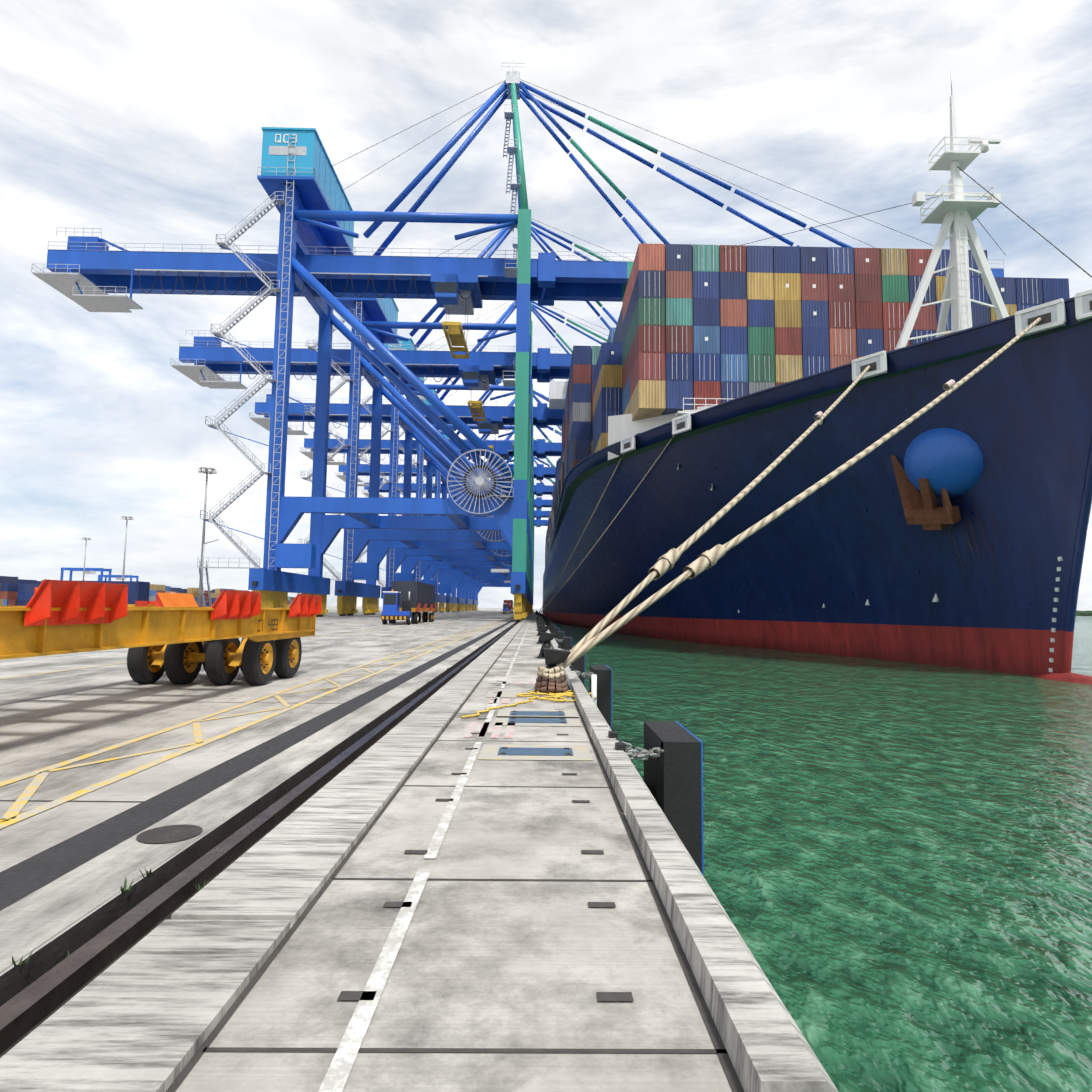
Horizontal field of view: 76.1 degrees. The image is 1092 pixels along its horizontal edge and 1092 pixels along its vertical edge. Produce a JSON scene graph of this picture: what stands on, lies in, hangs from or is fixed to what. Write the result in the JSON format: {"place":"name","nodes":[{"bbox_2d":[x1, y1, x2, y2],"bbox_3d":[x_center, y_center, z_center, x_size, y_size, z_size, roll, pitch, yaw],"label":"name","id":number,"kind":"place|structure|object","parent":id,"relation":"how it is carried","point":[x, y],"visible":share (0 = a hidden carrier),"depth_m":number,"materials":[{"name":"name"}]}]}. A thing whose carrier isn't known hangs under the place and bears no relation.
{"place":"outdoors","nodes":[
{"label":"outdoors","id":0,"kind":"place"},
{"bbox_2d":[0,606,516,1006],"bbox_3d":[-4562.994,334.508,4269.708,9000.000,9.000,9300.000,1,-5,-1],"label":"rail","id":1,"kind":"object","parent":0,"point":[48,955],"depth_m":4.38,"materials":[{"name":"metal"}]},
{"bbox_2d":[0,576,294,607],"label":"shipping containers","id":2,"kind":"object","parent":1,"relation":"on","point":[15,591],"visible":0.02,"depth_m":240.76,"materials":[{"name":"blue metal"}]},
{"bbox_2d":[60,467,379,608],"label":"light poles","id":3,"kind":"object","parent":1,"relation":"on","point":[203,470],"visible":0.48,"depth_m":231.12,"materials":[{"name":"grey metal"}]},
{"bbox_2d":[0,609,837,1091],"bbox_3d":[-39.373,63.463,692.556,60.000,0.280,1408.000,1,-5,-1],"label":"apron","id":4,"kind":"object","parent":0,"point":[516,899],"visible":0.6,"depth_m":3.95,"materials":[{"name":"concrete"}]},
{"bbox_2d":[128,591,172,606],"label":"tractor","id":5,"kind":"object","parent":4,"relation":"on","point":[144,603],"depth_m":87.55,"materials":[{"name":"red metal"}]},
{"bbox_2d":[41,580,149,603],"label":"shipping containers","id":6,"kind":"object","parent":5,"relation":"on","point":[138,590],"visible":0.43,"depth_m":87.92,"materials":[{"name":"blue metal"}]},
{"bbox_2d":[0,579,321,685],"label":"trailer","id":7,"kind":"object","parent":4,"relation":"on","point":[178,638],"visible":1,"depth_m":11.80,"materials":[{"name":"metal"}]},
{"bbox_2d":[170,204,630,615],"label":"crane","id":8,"kind":"object","parent":4,"relation":"on","point":[211,358],"visible":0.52,"depth_m":129.43,"materials":[{"name":"metal"}]},
{"bbox_2d":[381,589,437,624],"bbox_3d":[-13.879,6.346,72.304,3.060,3.250,17.370,1,-5,-1],"label":"tractor","id":9,"kind":"object","parent":4,"relation":"on","point":[392,612],"visible":1,"depth_m":64.05,"materials":[{"name":"blue metal"}]},
{"bbox_2d":[392,581,434,607],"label":"load","id":10,"kind":"object","parent":9,"relation":"on","point":[422,593],"visible":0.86,"depth_m":67.93},
{"bbox_2d":[249,301,608,612],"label":"crane","id":11,"kind":"object","parent":4,"relation":"on","point":[498,418],"visible":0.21,"depth_m":164.30,"materials":[{"name":"metal"}]},
{"bbox_2d":[300,351,561,612],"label":"crane","id":12,"kind":"object","parent":4,"relation":"on","point":[428,570],"visible":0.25,"depth_m":199.14,"materials":[{"name":"metal"}]},
{"bbox_2d":[336,390,561,611],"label":"crane","id":13,"kind":"object","parent":4,"relation":"on","point":[443,576],"visible":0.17,"depth_m":234.05,"materials":[{"name":"metal"}]},
{"bbox_2d":[362,425,561,611],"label":"crane","id":14,"kind":"object","parent":4,"relation":"on","point":[540,489],"visible":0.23,"depth_m":269.40,"materials":[{"name":"metal"}]},
{"bbox_2d":[385,438,554,611],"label":"crane","id":15,"kind":"object","parent":4,"relation":"on","point":[539,503],"visible":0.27,"depth_m":304.19,"materials":[{"name":"metal"}]},
{"bbox_2d":[398,456,554,610],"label":"crane","id":16,"kind":"object","parent":4,"relation":"on","point":[538,514],"visible":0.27,"depth_m":339.19,"materials":[{"name":"metal"}]},
{"bbox_2d":[502,603,512,613],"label":"tractor","id":17,"kind":"object","parent":4,"relation":"on","point":[505,609],"visible":1,"depth_m":207.46,"materials":[{"name":"blue metal"}]},
{"bbox_2d":[504,600,512,608],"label":"load","id":18,"kind":"object","parent":17,"relation":"on","point":[509,602],"visible":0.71,"depth_m":211.34},
{"bbox_2d":[472,478,554,610],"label":"crane","id":19,"kind":"object","parent":4,"relation":"on","point":[537,523],"visible":0.23,"depth_m":374.04,"materials":[{"name":"metal"}]},
{"bbox_2d":[31,58,1003,621],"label":"crane","id":20,"kind":"object","parent":4,"relation":"on","point":[317,264],"visible":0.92,"depth_m":94.46,"materials":[{"name":"metal"}]},
{"bbox_2d":[461,615,596,717],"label":"rope eyes","id":21,"kind":"object","parent":4,"relation":"on","point":[550,682],"visible":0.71,"depth_m":13.26},
{"bbox_2d":[536,610,703,875],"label":"quay furniture","id":22,"kind":"object","parent":4,"relation":"on","point":[670,754],"visible":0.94,"depth_m":8.09,"materials":[{"name":"black rubber"}]},
{"bbox_2d":[0,0,1091,610],"label":"sky","id":23,"kind":"structure","parent":0,"point":[136,121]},
{"bbox_2d":[549,379,568,408],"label":"ship superstructure","id":24,"kind":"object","parent":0,"point":[557,393],"depth_m":155.87,"materials":[{"name":"white metal"}]},
{"bbox_2d":[556,569,658,669],"bbox_3d":[1.565,1.484,15.730,0.244,0.228,5.573,-3,19,34],"label":"eye","id":25,"kind":"object","parent":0,"point":[607,619],"depth_m":15.58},
{"bbox_2d":[564,568,694,668],"bbox_3d":[1.931,1.443,15.242,5.290,0.215,0.224,-29,15,-38],"label":"eye","id":26,"kind":"object","parent":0,"point":[609,630],"depth_m":14.95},
{"bbox_2d":[536,609,1091,1091],"bbox_3d":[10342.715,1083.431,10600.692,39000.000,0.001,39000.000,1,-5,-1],"label":"water","id":27,"kind":"structure","parent":0,"point":[898,865],"depth_m":10.41,"materials":[{"name":"green liquid"}]},
{"bbox_2d":[542,300,1091,674],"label":"ship hull","id":28,"kind":"object","parent":27,"relation":"on","point":[844,546],"visible":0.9,"depth_m":49.38,"materials":[{"name":"blue metal"}]},
{"bbox_2d":[538,454,623,612],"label":"spring","id":29,"kind":"object","parent":28,"relation":"attached to","point":[586,527],"visible":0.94,"depth_m":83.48,"materials":[{"name":"fabric"}]},
{"bbox_2d":[539,435,674,613],"bbox_3d":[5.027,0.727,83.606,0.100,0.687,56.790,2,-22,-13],"label":"spring","id":30,"kind":"object","parent":28,"relation":"attached to","point":[614,519],"visible":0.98,"depth_m":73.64,"materials":[{"name":"fabric"}]},
{"bbox_2d":[677,365,869,553],"bbox_3d":[11.681,-5.257,30.944,0.200,0.450,33.390,-3,19,35],"label":"line","id":31,"kind":"object","parent":28,"relation":"attached to","point":[703,529],"visible":0.9,"depth_m":24.60,"materials":[{"name":"fabric"}]},
{"bbox_2d":[648,548,680,579],"bbox_3d":[3.080,0.462,18.086,0.340,0.340,1.400,-3,19,35],"label":"rope chafe sleeve","id":32,"kind":"object","parent":31,"relation":"attached to","point":[662,565],"visible":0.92,"depth_m":17.85,"materials":[{"name":"fabric"}]},
{"bbox_2d":[657,554,674,571],"bbox_3d":[3.119,0.435,18.144,0.420,0.420,0.250,-3,19,35],"label":"knot","id":33,"kind":"object","parent":32,"relation":"attached to","point":[670,558],"visible":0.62,"depth_m":18.07,"materials":[{"name":"fabric"}]},
{"bbox_2d":[814,411,822,419],"bbox_3d":[12.660,-6.061,32.420,0.270,0.270,0.700,-3,19,35],"label":"seagull","id":34,"kind":"object","parent":31,"relation":"attached to","point":[819,413],"visible":1,"depth_m":32.42,"materials":[{"name":"white"}]},
{"bbox_2d":[545,243,1069,565],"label":"containers","id":35,"kind":"object","parent":28,"relation":"on","point":[706,321],"visible":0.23,"depth_m":64.67,"materials":[{"name":"metal"}]},
{"bbox_2d":[723,317,1040,551],"bbox_3d":[14.831,-5.600,26.720,32.004,0.450,0.200,-29,15,-38],"label":"line","id":36,"kind":"object","parent":28,"relation":"attached to","point":[754,528],"visible":0.96,"depth_m":22.45,"materials":[{"name":"fabric"}]},
{"bbox_2d":[683,544,725,578],"bbox_3d":[3.885,0.372,17.017,1.400,0.340,0.340,-29,15,-38],"label":"rope chafe sleeve","id":37,"kind":"object","parent":36,"relation":"attached to","point":[699,565],"visible":0.88,"depth_m":16.80,"materials":[{"name":"fabric"}]},
{"bbox_2d":[697,550,716,569],"bbox_3d":[3.936,0.343,17.063,0.250,0.420,0.420,-29,15,-38],"label":"knot","id":38,"kind":"object","parent":37,"relation":"attached to","point":[712,557],"visible":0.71,"depth_m":16.95,"materials":[{"name":"fabric"}]},
{"bbox_2d":[942,379,954,389],"bbox_3d":[16.074,-6.432,27.833,0.700,0.270,0.270,-29,15,-38],"label":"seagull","id":39,"kind":"object","parent":36,"relation":"attached to","point":[949,384],"visible":1,"depth_m":27.80,"materials":[{"name":"white"}]},
{"bbox_2d":[552,67,1091,684],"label":"ship fittings","id":40,"kind":"object","parent":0,"point":[944,465],"visible":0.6,"depth_m":45.13,"materials":[{"name":"white metal"}]},
{"bbox_2d":[1076,610,1091,615],"bbox_3d":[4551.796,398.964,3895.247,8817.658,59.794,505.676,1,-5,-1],"label":"shore","id":41,"kind":"structure","parent":0,"point":[1083,613],"depth_m":3825.38,"materials":[{"name":"green plant"}]}
]}

